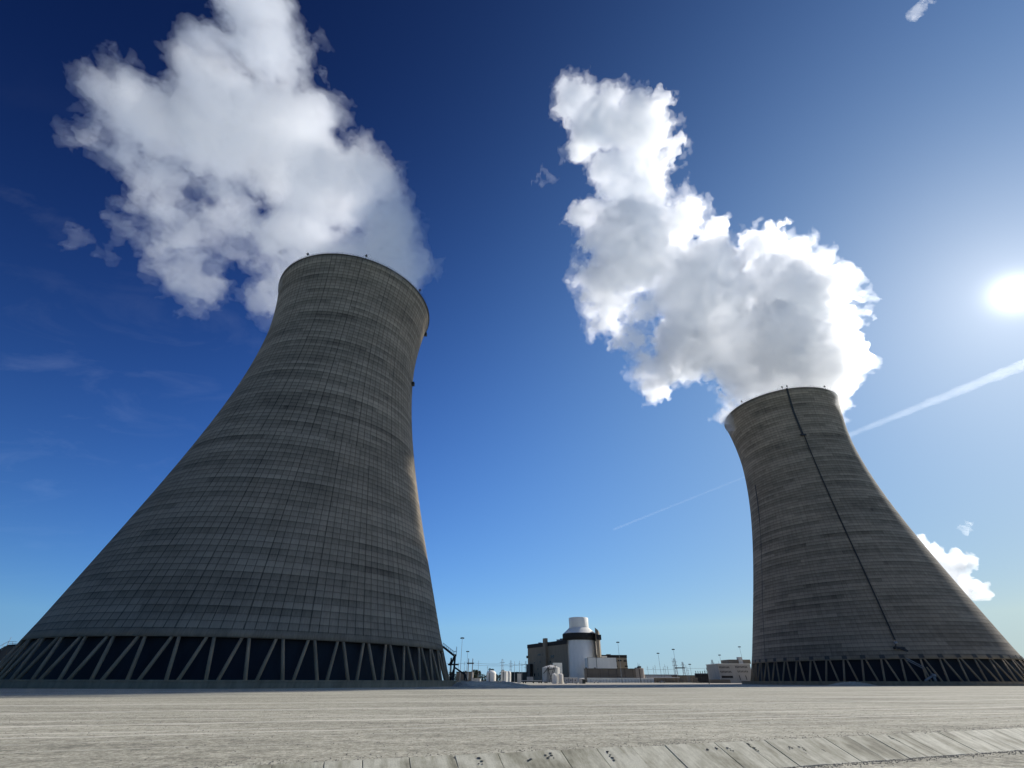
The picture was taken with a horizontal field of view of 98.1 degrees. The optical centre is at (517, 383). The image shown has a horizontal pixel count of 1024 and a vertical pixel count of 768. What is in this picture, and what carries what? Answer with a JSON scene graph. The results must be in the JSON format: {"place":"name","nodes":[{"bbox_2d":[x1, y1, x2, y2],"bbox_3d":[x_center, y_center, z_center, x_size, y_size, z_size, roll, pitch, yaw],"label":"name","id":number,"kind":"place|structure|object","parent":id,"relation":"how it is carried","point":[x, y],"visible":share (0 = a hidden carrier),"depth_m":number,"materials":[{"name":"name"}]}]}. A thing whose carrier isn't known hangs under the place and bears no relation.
{"place":"outdoors","nodes":[
{"label":"outdoors","id":0,"kind":"place"},
{"bbox_2d":[456,672,473,680],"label":"pipe shed","id":1,"kind":"structure","parent":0,"point":[459,675],"depth_m":434.46,"materials":[{"name":"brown metal"}]},
{"bbox_2d":[453,681,541,686],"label":"terrain","id":2,"kind":"structure","parent":0,"point":[483,684],"depth_m":145.53,"materials":[{"name":"stone"}]},
{"bbox_2d":[0,681,1023,767],"bbox_3d":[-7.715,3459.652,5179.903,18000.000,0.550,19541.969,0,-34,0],"label":"ground","id":3,"kind":"structure","parent":0,"point":[943,708],"depth_m":22.94,"materials":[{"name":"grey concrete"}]},
{"bbox_2d":[0,638,16,660],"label":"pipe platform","id":4,"kind":"structure","parent":3,"relation":"on","point":[5,650],"depth_m":183.26,"materials":[{"name":"metal"}]},
{"bbox_2d":[0,252,449,679],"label":"cooling tower","id":5,"kind":"structure","parent":3,"relation":"on","point":[271,528],"depth_m":144.52,"materials":[{"name":"concrete"}]},
{"bbox_2d":[0,679,464,688],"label":"basin wall","id":6,"kind":"structure","parent":3,"relation":"on","point":[136,684],"depth_m":101.93,"materials":[{"name":"grey concrete"}]},
{"bbox_2d":[443,643,467,680],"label":"access bridge","id":7,"kind":"structure","parent":3,"relation":"on","point":[452,674],"depth_m":171.41,"materials":[{"name":"metal"}]},
{"bbox_2d":[467,658,473,681],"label":"line gantry","id":8,"kind":"object","parent":3,"relation":"on","point":[468,663],"visible":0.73,"depth_m":336.64,"materials":[{"name":"metal"}]},
{"bbox_2d":[449,671,500,680],"bbox_3d":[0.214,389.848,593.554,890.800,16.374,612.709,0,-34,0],"label":"treeline","id":9,"kind":"object","parent":3,"relation":"on","point":[498,678],"visible":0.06,"depth_m":711.90,"materials":[{"name":"green plant"}]},
{"bbox_2d":[486,670,495,681],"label":"storage tank","id":10,"kind":"object","parent":3,"relation":"on","point":[491,675],"visible":0.91,"depth_m":401.77,"materials":[{"name":"white metal"}]},
{"bbox_2d":[501,671,507,681],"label":"storage tank","id":11,"kind":"object","parent":3,"relation":"on","point":[504,674],"visible":0.88,"depth_m":401.56,"materials":[{"name":"white metal"}]},
{"bbox_2d":[507,671,510,681],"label":"storage tank","id":12,"kind":"object","parent":3,"relation":"on","point":[509,677],"visible":0.77,"depth_m":434.29,"materials":[{"name":"white metal"}]},
{"bbox_2d":[511,672,527,681],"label":"workshop","id":13,"kind":"structure","parent":3,"relation":"on","point":[524,675],"depth_m":584.62,"materials":[{"name":"green paint"}]},
{"bbox_2d":[521,677,541,682],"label":"flatbed trailer","id":14,"kind":"object","parent":3,"relation":"on","point":[529,678],"visible":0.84,"depth_m":332.69,"materials":[{"name":"grey metal"}]},
{"bbox_2d":[526,638,568,681],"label":"turbine hall","id":15,"kind":"structure","parent":3,"relation":"on","point":[543,654],"depth_m":638.69,"materials":[{"name":"grey metal"}]},
{"bbox_2d":[542,665,559,681],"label":"storage tank","id":16,"kind":"object","parent":3,"relation":"on","point":[548,671],"visible":0.84,"depth_m":470.80,"materials":[{"name":"grey metal"}]},
{"bbox_2d":[552,673,556,683],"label":"storage tank","id":17,"kind":"object","parent":3,"relation":"on","point":[554,679],"visible":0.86,"depth_m":287.71,"materials":[{"name":"white metal"}]},
{"bbox_2d":[558,673,562,683],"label":"storage tank","id":18,"kind":"object","parent":3,"relation":"on","point":[560,678],"visible":0.91,"depth_m":287.84,"materials":[{"name":"white metal"}]},
{"bbox_2d":[564,677,577,683],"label":"office trailer","id":19,"kind":"object","parent":3,"relation":"on","point":[570,680],"visible":1,"depth_m":283.10,"materials":[{"name":"grey metal"}]},
{"bbox_2d":[562,617,600,681],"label":"reactor building","id":20,"kind":"structure","parent":3,"relation":"on","point":[581,637],"depth_m":598.61,"materials":[{"name":"white paint"}]},
{"bbox_2d":[585,657,616,667],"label":"white annex","id":21,"kind":"object","parent":3,"relation":"on","point":[601,662],"visible":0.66,"depth_m":555.25,"materials":[{"name":"paint"}]},
{"bbox_2d":[210,728,1023,767],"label":"drainage channel","id":22,"kind":"object","parent":3,"relation":"on","point":[782,753],"visible":0.98,"depth_m":13.78,"materials":[{"name":"concrete"}]},
{"bbox_2d":[587,678,653,682],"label":"site wall","id":23,"kind":"structure","parent":3,"relation":"on","point":[650,680],"depth_m":465.85,"materials":[{"name":"white paint"}]},
{"bbox_2d":[587,679,679,682],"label":"site fence","id":24,"kind":"object","parent":3,"relation":"on","point":[620,679],"visible":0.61,"depth_m":391.37,"materials":[{"name":"metal"}]},
{"bbox_2d":[635,666,644,680],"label":"storage tank","id":25,"kind":"object","parent":3,"relation":"on","point":[639,672],"visible":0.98,"depth_m":470.68,"materials":[{"name":"beige metal"}]},
{"bbox_2d":[644,674,671,677],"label":"warehouse","id":26,"kind":"structure","parent":3,"relation":"on","point":[654,675],"depth_m":535.24,"materials":[{"name":"grey"}]},
{"bbox_2d":[649,677,679,681],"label":"warehouse","id":27,"kind":"structure","parent":3,"relation":"on","point":[667,679],"depth_m":466.40,"materials":[{"name":"grey concrete"}]},
{"bbox_2d":[643,680,697,682],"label":"site fence","id":28,"kind":"object","parent":3,"relation":"on","point":[671,682],"visible":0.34,"depth_m":431.72,"materials":[{"name":"metal"}]},
{"bbox_2d":[709,679,730,682],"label":"wall","id":29,"kind":"structure","parent":3,"relation":"on","point":[719,680],"depth_m":399.19,"materials":[{"name":"grey concrete"}]},
{"bbox_2d":[706,657,750,682],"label":"switchgear building","id":30,"kind":"structure","parent":3,"relation":"on","point":[738,670],"depth_m":421.33,"materials":[{"name":"concrete"}]},
{"bbox_2d":[826,682,876,685],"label":"gravel pile","id":31,"kind":"object","parent":3,"relation":"on","point":[851,684],"visible":1,"depth_m":196.86,"materials":[{"name":"gravel"}]},
{"bbox_2d":[724,385,1023,681],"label":"cooling tower","id":32,"kind":"structure","parent":3,"relation":"on","point":[853,579],"depth_m":261.78,"materials":[{"name":"concrete"}]},
{"bbox_2d":[893,641,907,651],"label":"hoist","id":33,"kind":"object","parent":32,"relation":"attached to","point":[900,648],"visible":1,"depth_m":220.30,"materials":[{"name":"metal"}]},
{"bbox_2d":[906,658,936,680],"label":"drain pipe","id":34,"kind":"object","parent":32,"relation":"attached to","point":[931,676],"visible":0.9,"depth_m":208.60,"materials":[{"name":"metal"}]},
{"bbox_2d":[741,681,1023,685],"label":"basin wall","id":35,"kind":"structure","parent":3,"relation":"on","point":[916,683],"depth_m":207.81,"materials":[{"name":"grey concrete"}]},
{"bbox_2d":[0,0,1023,679],"label":"sky","id":36,"kind":"structure","parent":0,"point":[620,226],"materials":[{"name":"blue"}]},
{"bbox_2d":[517,673,521,682],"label":"pump house","id":37,"kind":"structure","parent":0,"point":[518,677],"depth_m":392.12,"materials":[{"name":"grey"}]},
{"bbox_2d":[553,663,562,673],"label":"tank house","id":38,"kind":"structure","parent":0,"point":[559,665],"depth_m":506.97,"materials":[{"name":"white paint"}]},
{"bbox_2d":[584,667,635,681],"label":"storage building","id":39,"kind":"structure","parent":0,"point":[594,672],"depth_m":503.29,"materials":[{"name":"grey concrete"}]},
{"bbox_2d":[601,654,627,667],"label":"auxiliary building","id":40,"kind":"structure","parent":0,"point":[622,662],"depth_m":598.86,"materials":[{"name":"beige concrete"}]},
{"bbox_2d":[534,683,759,684],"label":"path","id":41,"kind":"structure","parent":0,"point":[649,684],"depth_m":251.54,"materials":[{"name":"grey concrete"}]},
{"bbox_2d":[671,675,694,681],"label":"control house","id":42,"kind":"structure","parent":0,"point":[683,678],"depth_m":500.77,"materials":[{"name":"grey concrete"}]},
{"bbox_2d":[691,668,709,682],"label":"transformer bank","id":43,"kind":"structure","parent":0,"point":[700,677],"depth_m":467.40,"materials":[{"name":"metal"}]}
]}

